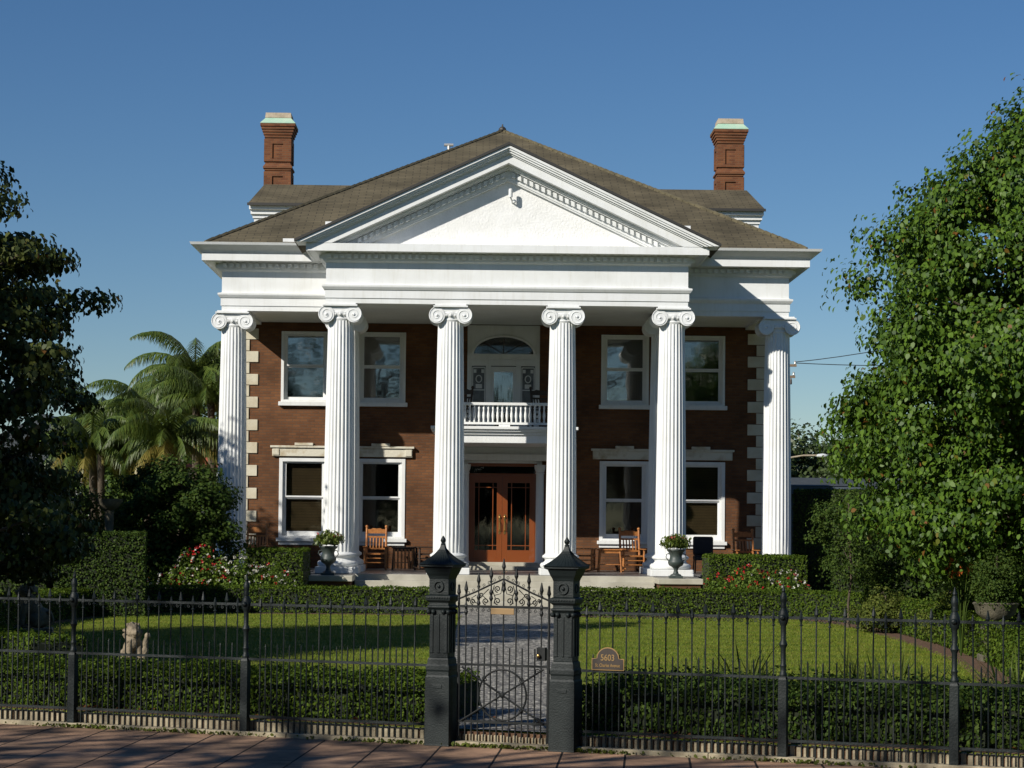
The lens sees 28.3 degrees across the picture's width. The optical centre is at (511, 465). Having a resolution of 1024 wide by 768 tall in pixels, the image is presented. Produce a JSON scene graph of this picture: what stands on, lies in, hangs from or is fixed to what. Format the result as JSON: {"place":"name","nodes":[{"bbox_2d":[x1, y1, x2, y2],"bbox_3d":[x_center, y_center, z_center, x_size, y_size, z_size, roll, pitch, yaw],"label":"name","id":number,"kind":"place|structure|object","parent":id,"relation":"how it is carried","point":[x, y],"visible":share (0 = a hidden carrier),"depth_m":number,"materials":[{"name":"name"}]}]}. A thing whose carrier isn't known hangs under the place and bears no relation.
{"place":"outdoors","nodes":[
{"label":"outdoors","id":0,"kind":"place"},
{"bbox_2d":[0,724,889,767],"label":"sidewalk","id":1,"kind":"structure","parent":0,"point":[29,746],"depth_m":19.32,"materials":[{"name":"brown brick"}]},
{"bbox_2d":[419,536,465,746],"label":"gate pillar","id":2,"kind":"structure","parent":1,"relation":"on","point":[442,566],"depth_m":20.23,"materials":[{"name":"black metal"}]},
{"bbox_2d":[5,721,934,767],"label":"kerb weeds","id":3,"kind":"object","parent":1,"relation":"on","point":[402,741],"visible":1,"depth_m":20.11,"materials":[{"name":"green plant"}]},
{"bbox_2d":[0,708,1023,767],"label":"fence kerb","id":4,"kind":"structure","parent":1,"relation":"on","point":[965,758],"depth_m":19.99,"materials":[{"name":"concrete"}]},
{"bbox_2d":[0,570,427,738],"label":"iron fence","id":5,"kind":"object","parent":4,"relation":"on","point":[73,708],"visible":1,"depth_m":21.22,"materials":[{"name":"black metal"}]},
{"bbox_2d":[456,559,550,743],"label":"iron gate","id":6,"kind":"structure","parent":4,"relation":"on","point":[543,653],"depth_m":20.10,"materials":[{"name":"black metal"}]},
{"bbox_2d":[579,584,1023,767],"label":"iron fence","id":7,"kind":"object","parent":4,"relation":"on","point":[783,617],"visible":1,"depth_m":19.06,"materials":[{"name":"black metal"}]},
{"bbox_2d":[591,647,623,670],"bbox_3d":[0.929,1.872,19.721,0.330,0.224,0.020,0,-2,20],"label":"number plaque","id":8,"kind":"object","parent":7,"relation":"attached to","point":[607,658],"visible":1,"depth_m":19.71,"materials":[{"name":"gold metal"}]},
{"bbox_2d":[543,537,589,752],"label":"gate pillar","id":9,"kind":"structure","parent":1,"relation":"on","point":[566,567],"depth_m":19.79,"materials":[{"name":"black metal"}]},
{"bbox_2d":[455,607,553,731],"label":"gravel path","id":10,"kind":"structure","parent":0,"point":[509,630],"depth_m":31.89,"materials":[{"name":"grey gravel"}]},
{"bbox_2d":[0,593,1023,755],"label":"lawn","id":11,"kind":"structure","parent":0,"point":[581,660],"depth_m":35.38,"materials":[{"name":"green plant"}]},
{"bbox_2d":[0,548,53,592],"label":"box hedge","id":12,"kind":"object","parent":11,"relation":"on","point":[49,585],"visible":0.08,"depth_m":44.27,"materials":[{"name":"green plant"}]},
{"bbox_2d":[13,582,53,635],"bbox_3d":[-8.036,2.490,34.147,0.703,1.069,0.442,1,-2,-10],"label":"lion statue","id":13,"kind":"object","parent":11,"relation":"on","point":[44,612],"visible":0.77,"depth_m":34.02,"materials":[{"name":"stone"}]},
{"bbox_2d":[0,160,122,608],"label":"broadleaf tree","id":14,"kind":"object","parent":11,"relation":"on","point":[28,485],"visible":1,"depth_m":29.81,"materials":[{"name":"green plant"}]},
{"bbox_2d":[0,414,137,523],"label":"tree","id":15,"kind":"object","parent":11,"relation":"on","point":[24,436],"depth_m":85.78,"materials":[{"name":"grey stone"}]},
{"bbox_2d":[46,378,144,528],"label":"feather palm","id":16,"kind":"object","parent":11,"relation":"on","point":[100,476],"visible":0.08,"depth_m":73.73,"materials":[{"name":"green plant"}]},
{"bbox_2d":[44,406,152,518],"bbox_3d":[-13.510,1.141,64.802,3.956,6.058,3.967,1,-2,0],"label":"feather palm","id":17,"kind":"object","parent":11,"relation":"on","point":[101,433],"visible":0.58,"depth_m":64.33,"materials":[{"name":"green plant"}]},
{"bbox_2d":[47,421,188,548],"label":"background tree","id":18,"kind":"object","parent":11,"relation":"on","point":[109,478],"visible":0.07,"depth_m":80.35,"materials":[{"name":"green plant"}]},
{"bbox_2d":[118,622,150,661],"bbox_3d":[-4.952,2.447,26.466,0.356,0.837,0.554,1,-2,-28],"label":"lion statue","id":19,"kind":"object","parent":11,"relation":"on","point":[130,630],"visible":0.44,"depth_m":26.32,"materials":[{"name":"stone"}]},
{"bbox_2d":[82,375,206,520],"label":"feather palm","id":20,"kind":"object","parent":11,"relation":"on","point":[113,407],"visible":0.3,"depth_m":69.58,"materials":[{"name":"green plant"}]},
{"bbox_2d":[102,398,218,540],"bbox_3d":[-10.603,1.061,63.053,4.127,6.171,3.872,1,-2,-25],"label":"feather palm","id":21,"kind":"object","parent":11,"relation":"on","point":[183,433],"visible":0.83,"depth_m":62.57,"materials":[{"name":"green plant"}]},
{"bbox_2d":[122,352,218,534],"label":"feather palm","id":22,"kind":"object","parent":11,"relation":"on","point":[138,388],"visible":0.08,"depth_m":71.77,"materials":[{"name":"green plant"}]},
{"bbox_2d":[124,331,220,513],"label":"feather palm","id":23,"kind":"object","parent":11,"relation":"on","point":[204,366],"visible":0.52,"depth_m":68.14,"materials":[{"name":"green plant"}]},
{"bbox_2d":[146,364,219,548],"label":"feather palm","id":24,"kind":"object","parent":11,"relation":"on","point":[197,392],"visible":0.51,"depth_m":66.26,"materials":[{"name":"green plant"}]},
{"bbox_2d":[156,404,218,543],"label":"background tree","id":25,"kind":"object","parent":11,"relation":"on","point":[201,414],"depth_m":80.14,"materials":[{"name":"green plant"}]},
{"bbox_2d":[186,458,217,512],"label":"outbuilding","id":26,"kind":"structure","parent":11,"relation":"on","point":[189,466],"depth_m":78.02,"materials":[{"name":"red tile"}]},
{"bbox_2d":[46,612,429,626],"bbox_3d":[-6.130,3.039,36.026,8.714,0.001,22.617,1,-2,0],"label":"mulch bed","id":27,"kind":"object","parent":11,"relation":"on","point":[57,621],"visible":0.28,"depth_m":45.92,"materials":[{"name":"brown soil"}]},
{"bbox_2d":[53,530,147,616],"bbox_3d":[-8.973,2.333,44.398,1.979,1.918,1.687,1,-2,-9],"label":"box hedge","id":28,"kind":"object","parent":27,"relation":"on","point":[117,562],"visible":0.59,"depth_m":43.70,"materials":[{"name":"green plant"}]},
{"bbox_2d":[0,582,428,660],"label":"box hedge","id":29,"kind":"object","parent":27,"relation":"on","point":[406,595],"visible":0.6,"depth_m":46.16,"materials":[{"name":"green plant"}]},
{"bbox_2d":[189,113,822,607],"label":"mansion","id":30,"kind":"structure","parent":11,"relation":"on","point":[371,329],"depth_m":54.49,"materials":[{"name":"white paint"}]},
{"bbox_2d":[246,524,268,547],"bbox_3d":[-7.112,2.225,56.262,0.690,1.233,0.964,0,-2,5],"label":"rocking chair","id":31,"kind":"object","parent":30,"relation":"on","point":[257,529],"visible":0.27,"depth_m":56.56,"materials":[{"name":"orange wood"}]},
{"bbox_2d":[270,443,324,544],"bbox_3d":[-5.906,0.800,57.678,1.900,2.890,0.375,1,-2,-1],"label":"window","id":32,"kind":"structure","parent":30,"relation":"in","point":[286,536],"depth_m":57.82,"materials":[{"name":"white paint"}]},
{"bbox_2d":[278,331,327,405],"bbox_3d":[-5.869,-2.753,57.796,1.480,2.120,0.345,1,-2,-1],"label":"window","id":33,"kind":"structure","parent":30,"relation":"in","point":[303,335],"depth_m":57.81,"materials":[{"name":"white paint"}]},
{"bbox_2d":[318,546,338,574],"bbox_3d":[-4.565,2.356,50.525,0.467,0.725,0.467,2,-2,-32],"label":"garden urn","id":34,"kind":"object","parent":30,"relation":"on","point":[328,558],"visible":1,"depth_m":50.39,"materials":[{"name":"metal"}]},
{"bbox_2d":[312,528,344,545],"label":"potted plant","id":35,"kind":"object","parent":34,"relation":"in","point":[329,538],"visible":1,"depth_m":50.40,"materials":[{"name":"green plant"}]},
{"bbox_2d":[363,525,388,569],"bbox_3d":[-3.763,2.255,56.221,0.690,1.233,0.964,1,-2,-1],"label":"rocking chair","id":36,"kind":"object","parent":30,"relation":"on","point":[372,530],"visible":0.96,"depth_m":56.45,"materials":[{"name":"orange wood"}]},
{"bbox_2d":[359,332,406,406],"bbox_3d":[-3.700,-2.731,57.834,1.480,2.120,0.345,1,-2,-1],"label":"window","id":37,"kind":"structure","parent":30,"relation":"in","point":[394,336],"depth_m":57.84,"materials":[{"name":"white paint"}]},
{"bbox_2d":[359,443,413,545],"bbox_3d":[-3.736,0.821,57.688,1.900,2.890,0.320,1,-2,-1],"label":"window","id":38,"kind":"structure","parent":30,"relation":"in","point":[375,450],"depth_m":57.66,"materials":[{"name":"white paint"}]},
{"bbox_2d":[391,547,415,569],"bbox_3d":[-2.984,2.561,56.100,0.663,0.637,0.500,1,-2,-1],"label":"side table","id":39,"kind":"object","parent":30,"relation":"on","point":[404,549],"visible":0.99,"depth_m":55.87,"materials":[{"name":"brown wood"}]},
{"bbox_2d":[410,547,432,569],"bbox_3d":[-2.284,2.264,56.026,0.964,1.233,0.690,1,-2,-11],"label":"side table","id":40,"kind":"object","parent":30,"relation":"on","point":[418,554],"visible":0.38,"depth_m":55.69,"materials":[{"name":"brown wood"}]},
{"bbox_2d":[464,386,475,425],"bbox_3d":[-1.517,-1.624,56.669,0.690,1.233,0.964,-1,-2,34],"label":"rocking chair","id":41,"kind":"object","parent":30,"relation":"on","point":[467,391],"visible":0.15,"depth_m":56.79,"materials":[{"name":"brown wood"}]},
{"bbox_2d":[467,325,539,426],"bbox_3d":[-0.242,-2.479,57.881,2.060,3.035,0.130,1,-2,-1],"label":"balcony door","id":42,"kind":"structure","parent":30,"relation":"in","point":[480,373],"depth_m":57.88,"materials":[{"name":"white paint"}]},
{"bbox_2d":[527,387,547,426],"bbox_3d":[0.907,-1.600,56.713,0.690,1.233,0.964,1,-2,-26],"label":"rocking chair","id":43,"kind":"object","parent":30,"relation":"on","point":[540,392],"visible":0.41,"depth_m":56.90,"materials":[{"name":"brown wood"}]},
{"bbox_2d":[576,548,600,571],"bbox_3d":[1.935,2.306,56.099,0.964,1.233,0.690,0,-2,9],"label":"rocking chair","id":44,"kind":"object","parent":30,"relation":"on","point":[592,560],"visible":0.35,"depth_m":55.78,"materials":[{"name":"orange wood"}]},
{"bbox_2d":[597,549,621,571],"bbox_3d":[2.688,2.612,55.999,0.663,0.637,0.500,1,-2,-1],"label":"side table","id":45,"kind":"object","parent":30,"relation":"on","point":[618,551],"visible":0.98,"depth_m":55.80,"materials":[{"name":"orange wood"}]},
{"bbox_2d":[591,446,648,547],"bbox_3d":[3.185,0.891,57.837,1.900,2.890,0.375,1,-2,-1],"label":"window","id":46,"kind":"structure","parent":30,"relation":"in","point":[620,452],"depth_m":57.82,"materials":[{"name":"white paint"}]},
{"bbox_2d":[599,335,649,409],"bbox_3d":[3.216,-2.662,57.955,1.480,2.120,0.345,1,-2,-1],"label":"window","id":47,"kind":"structure","parent":30,"relation":"in","point":[612,366],"depth_m":57.99,"materials":[{"name":"white paint"}]},
{"bbox_2d":[617,527,646,571],"bbox_3d":[3.312,2.326,56.344,0.690,1.233,0.964,1,-2,-9],"label":"rocking chair","id":48,"kind":"object","parent":30,"relation":"on","point":[628,533],"visible":0.8,"depth_m":56.57,"materials":[{"name":"orange wood"}]},
{"bbox_2d":[665,549,685,578],"bbox_3d":[4.083,2.442,50.676,0.467,0.725,0.467,-1,-2,32],"label":"garden urn","id":49,"kind":"object","parent":30,"relation":"on","point":[675,561],"visible":1,"depth_m":50.54,"materials":[{"name":"metal"}]},
{"bbox_2d":[659,533,691,548],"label":"potted plant","id":50,"kind":"object","parent":49,"relation":"in","point":[678,541],"visible":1,"depth_m":50.53,"materials":[{"name":"green plant"}]},
{"bbox_2d":[685,336,726,409],"bbox_3d":[5.385,-2.640,57.993,1.480,2.120,0.345,1,-2,-1],"label":"window","id":51,"kind":"structure","parent":30,"relation":"in","point":[720,404],"depth_m":58.02,"materials":[{"name":"white paint"}]},
{"bbox_2d":[686,447,733,548],"bbox_3d":[5.355,0.913,57.875,1.900,2.890,0.375,1,-2,-1],"label":"window","id":52,"kind":"structure","parent":30,"relation":"in","point":[717,500],"depth_m":58.02,"materials":[{"name":"white paint"}]},
{"bbox_2d":[732,528,760,553],"bbox_3d":[6.481,2.361,56.499,0.690,1.233,0.964,1,-2,-6],"label":"rocking chair","id":53,"kind":"object","parent":30,"relation":"on","point":[741,534],"visible":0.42,"depth_m":56.79,"materials":[{"name":"orange wood"}]},
{"bbox_2d":[0,703,1023,753],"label":"mulch bed","id":54,"kind":"object","parent":11,"relation":"on","point":[615,735],"visible":0.18,"depth_m":19.82,"materials":[{"name":"brown soil"}]},
{"bbox_2d":[0,648,480,722],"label":"box hedge","id":55,"kind":"object","parent":54,"relation":"on","point":[419,710],"visible":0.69,"depth_m":21.88,"materials":[{"name":"green plant"}]},
{"bbox_2d":[21,702,1015,748],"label":"fallen leaves","id":56,"kind":"object","parent":54,"relation":"on","point":[475,726],"visible":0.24,"depth_m":20.47,"materials":[{"name":"brown plant"}]},
{"bbox_2d":[674,650,751,679],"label":"lily clump","id":57,"kind":"object","parent":54,"relation":"on","point":[704,664],"visible":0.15,"depth_m":21.76,"materials":[{"name":"green plant"}]},
{"bbox_2d":[704,635,799,680],"bbox_3d":[2.501,2.221,21.718,1.133,0.973,1.415,0,-2,20],"label":"lily clump","id":58,"kind":"object","parent":54,"relation":"on","point":[755,664],"visible":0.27,"depth_m":21.73,"materials":[{"name":"green plant"}]},
{"bbox_2d":[725,652,830,680],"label":"lily clump","id":59,"kind":"object","parent":54,"relation":"on","point":[765,664],"visible":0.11,"depth_m":21.45,"materials":[{"name":"green plant"}]},
{"bbox_2d":[582,662,1023,749],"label":"box hedge","id":60,"kind":"object","parent":54,"relation":"on","point":[965,716],"visible":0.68,"depth_m":19.73,"materials":[{"name":"green plant"}]},
{"bbox_2d":[790,661,856,685],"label":"lily clump","id":61,"kind":"object","parent":54,"relation":"on","point":[821,672],"visible":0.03,"depth_m":21.17,"materials":[{"name":"green plant"}]},
{"bbox_2d":[831,642,899,683],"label":"lily clump","id":62,"kind":"object","parent":54,"relation":"on","point":[852,668],"visible":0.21,"depth_m":21.29,"materials":[{"name":"green plant"}]},
{"bbox_2d":[846,640,962,693],"bbox_3d":[3.970,2.215,20.809,1.420,0.961,1.372,1,-2,-19],"label":"lily clump","id":63,"kind":"object","parent":54,"relation":"on","point":[889,673],"visible":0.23,"depth_m":20.94,"materials":[{"name":"green plant"}]},
{"bbox_2d":[880,662,998,695],"bbox_3d":[4.387,2.347,20.727,1.281,0.699,1.100,1,-2,0],"label":"lily clump","id":64,"kind":"object","parent":54,"relation":"on","point":[929,674],"visible":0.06,"depth_m":20.83,"materials":[{"name":"green plant"}]},
{"bbox_2d":[917,644,1023,695],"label":"lily clump","id":65,"kind":"object","parent":54,"relation":"on","point":[992,669],"visible":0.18,"depth_m":20.50,"materials":[{"name":"green plant"}]},
{"bbox_2d":[946,665,1022,688],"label":"lily clump","id":66,"kind":"object","parent":54,"relation":"on","point":[976,679],"visible":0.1,"depth_m":20.67,"materials":[{"name":"green plant"}]},
{"bbox_2d":[790,361,796,383],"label":"utility pole","id":67,"kind":"object","parent":11,"relation":"on","point":[793,365],"visible":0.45,"depth_m":108.04,"materials":[{"name":"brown wood"}]},
{"bbox_2d":[798,363,877,365],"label":"power line","id":68,"kind":"object","parent":67,"relation":"attached to","point":[835,364],"visible":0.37,"depth_m":108.11,"materials":[{"name":"black"}]},
{"bbox_2d":[796,349,881,361],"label":"power line","id":69,"kind":"object","parent":67,"relation":"attached to","point":[833,357],"visible":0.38,"depth_m":105.44,"materials":[{"name":"black"}]},
{"bbox_2d":[582,616,1008,686],"bbox_3d":[6.564,3.156,35.903,6.762,0.001,24.597,1,-2,-11],"label":"mulch bed","id":70,"kind":"object","parent":11,"relation":"on","point":[907,639],"visible":0.22,"depth_m":34.31,"materials":[{"name":"brown soil"}]},
{"bbox_2d":[580,585,1023,682],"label":"box hedge","id":71,"kind":"object","parent":70,"relation":"on","point":[805,602],"visible":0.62,"depth_m":45.94,"materials":[{"name":"green plant"}]},
{"bbox_2d":[845,584,911,632],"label":"shrub","id":72,"kind":"object","parent":70,"relation":"on","point":[889,609],"visible":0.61,"depth_m":39.72,"materials":[{"name":"green plant"}]},
{"bbox_2d":[848,536,976,609],"bbox_3d":[8.548,2.409,42.857,3.031,2.247,2.787,1,-2,0],"label":"leafy shrub","id":73,"kind":"object","parent":70,"relation":"on","point":[891,574],"visible":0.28,"depth_m":42.37,"materials":[{"name":"green plant"}]},
{"bbox_2d":[911,583,976,642],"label":"shrub","id":74,"kind":"object","parent":70,"relation":"on","point":[942,606],"visible":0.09,"depth_m":36.83,"materials":[{"name":"green plant"}]},
{"bbox_2d":[944,557,980,655],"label":"spiky flower","id":75,"kind":"object","parent":70,"relation":"on","point":[961,631],"visible":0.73,"depth_m":32.91,"materials":[{"name":"green plant"}]},
{"bbox_2d":[972,601,1018,661],"bbox_3d":[7.526,2.585,31.640,0.720,0.920,0.720,1,-2,0],"label":"stone planter","id":76,"kind":"object","parent":70,"relation":"on","point":[997,613],"visible":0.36,"depth_m":31.42,"materials":[{"name":"grey stone"}]},
{"bbox_2d":[962,547,1023,611],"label":"potted bush","id":77,"kind":"object","parent":76,"relation":"in","point":[994,588],"visible":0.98,"depth_m":31.45,"materials":[{"name":"green plant"}]},
{"bbox_2d":[791,454,827,457],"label":"street lamp","id":78,"kind":"object","parent":11,"relation":"on","point":[820,455],"visible":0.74,"depth_m":120.02,"materials":[{"name":"grey metal"}]},
{"bbox_2d":[791,418,856,477],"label":"background tree","id":79,"kind":"object","parent":11,"relation":"on","point":[808,469],"visible":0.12,"depth_m":142.26,"materials":[{"name":"green plant"}]},
{"bbox_2d":[803,488,893,627],"bbox_3d":[6.906,1.956,41.940,1.922,2.967,1.982,1,-2,0],"label":"standard tree","id":80,"kind":"object","parent":11,"relation":"on","point":[822,515],"visible":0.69,"depth_m":41.65,"materials":[{"name":"green plant"}]},
{"bbox_2d":[803,428,904,478],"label":"background tree","id":81,"kind":"object","parent":11,"relation":"on","point":[851,449],"visible":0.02,"depth_m":152.26,"materials":[{"name":"green plant"}]},
{"bbox_2d":[791,478,924,554],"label":"garage","id":82,"kind":"structure","parent":11,"relation":"on","point":[805,483],"depth_m":90.17,"materials":[{"name":"white paint"}]},
{"bbox_2d":[791,530,792,554],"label":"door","id":83,"kind":"structure","parent":82,"relation":"in","point":[791,530],"depth_m":89.91,"materials":[{"name":"brown wood"}]},
{"bbox_2d":[814,73,1023,612],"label":"leafy tree","id":84,"kind":"object","parent":11,"relation":"on","point":[966,342],"visible":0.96,"depth_m":33.12,"materials":[{"name":"green plant"}]},
{"bbox_2d":[1011,599,1023,619],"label":"shrub","id":85,"kind":"object","parent":11,"relation":"on","point":[1021,613],"visible":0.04,"depth_m":34.36,"materials":[{"name":"green plant"}]},
{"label":"mulch bed","id":86,"kind":"structure","parent":11,"relation":"on","visible":0},
{"bbox_2d":[0,430,103,535],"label":"leafy shrub","id":87,"kind":"object","parent":86,"relation":"on","point":[77,492],"visible":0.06,"depth_m":49.81,"materials":[{"name":"green plant"}]},
{"bbox_2d":[43,488,147,531],"bbox_3d":[-10.381,2.055,49.707,2.918,3.010,2.710,1,-2,0],"label":"leafy shrub","id":88,"kind":"object","parent":86,"relation":"on","point":[89,503],"visible":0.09,"depth_m":49.11,"materials":[{"name":"green plant"}]},
{"bbox_2d":[96,499,122,530],"bbox_3d":[-9.370,2.054,47.258,0.620,2.570,0.620,1,-2,0],"label":"bird bath","id":89,"kind":"object","parent":86,"relation":"on","point":[109,506],"visible":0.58,"depth_m":47.18,"materials":[{"name":"grey stone"}]},
{"bbox_2d":[147,565,191,587],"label":"flower shrub","id":90,"kind":"object","parent":86,"relation":"on","point":[167,581],"visible":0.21,"depth_m":47.51,"materials":[{"name":"green plant"}]},
{"bbox_2d":[113,453,256,584],"bbox_3d":[-7.951,1.624,49.249,3.513,3.778,3.415,1,-2,0],"label":"round shrub","id":91,"kind":"object","parent":86,"relation":"on","point":[179,493],"visible":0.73,"depth_m":48.30,"materials":[{"name":"green plant"}]},
{"bbox_2d":[170,539,231,587],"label":"flower shrub","id":92,"kind":"object","parent":86,"relation":"on","point":[197,574],"visible":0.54,"depth_m":47.39,"materials":[{"name":"green plant"}]},
{"bbox_2d":[206,549,266,588],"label":"flower shrub","id":93,"kind":"object","parent":86,"relation":"on","point":[231,580],"visible":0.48,"depth_m":47.21,"materials":[{"name":"green plant"}]},
{"bbox_2d":[248,559,297,588],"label":"flower shrub","id":94,"kind":"object","parent":86,"relation":"on","point":[274,571],"visible":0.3,"depth_m":47.38,"materials":[{"name":"green plant"}]},
{"bbox_2d":[245,545,310,588],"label":"box hedge","id":95,"kind":"object","parent":86,"relation":"on","point":[295,563],"visible":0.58,"depth_m":48.72,"materials":[{"name":"green plant"}]},
{"bbox_2d":[703,570,738,591],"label":"flower shrub","id":96,"kind":"object","parent":86,"relation":"on","point":[720,584],"visible":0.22,"depth_m":47.78,"materials":[{"name":"green plant"}]},
{"bbox_2d":[723,559,776,591],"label":"flower shrub","id":97,"kind":"object","parent":86,"relation":"on","point":[746,583],"visible":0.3,"depth_m":47.51,"materials":[{"name":"green plant"}]},
{"bbox_2d":[702,553,807,588],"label":"box hedge","id":98,"kind":"object","parent":86,"relation":"on","point":[713,564],"visible":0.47,"depth_m":48.81,"materials":[{"name":"green plant"}]},
{"bbox_2d":[763,567,811,592],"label":"flower shrub","id":99,"kind":"object","parent":86,"relation":"on","point":[781,581],"visible":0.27,"depth_m":47.51,"materials":[{"name":"green plant"}]},
{"bbox_2d":[792,487,950,601],"bbox_3d":[9.855,2.197,55.712,4.197,3.206,1.296,0,-2,21],"label":"box hedge","id":100,"kind":"object","parent":86,"relation":"on","point":[803,499],"visible":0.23,"depth_m":55.71,"materials":[{"name":"green plant"}]},
{"bbox_2d":[0,0,1023,457],"label":"sky","id":101,"kind":"structure","parent":0,"point":[131,130],"materials":[{"name":"blue"}]},
{"bbox_2d":[693,537,712,572],"bbox_3d":[5.290,2.456,56.060,0.578,1.002,0.580,1,-2,-1],"label":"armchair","id":102,"kind":"object","parent":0,"point":[702,546],"visible":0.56,"depth_m":56.24,"materials":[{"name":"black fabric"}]}
]}

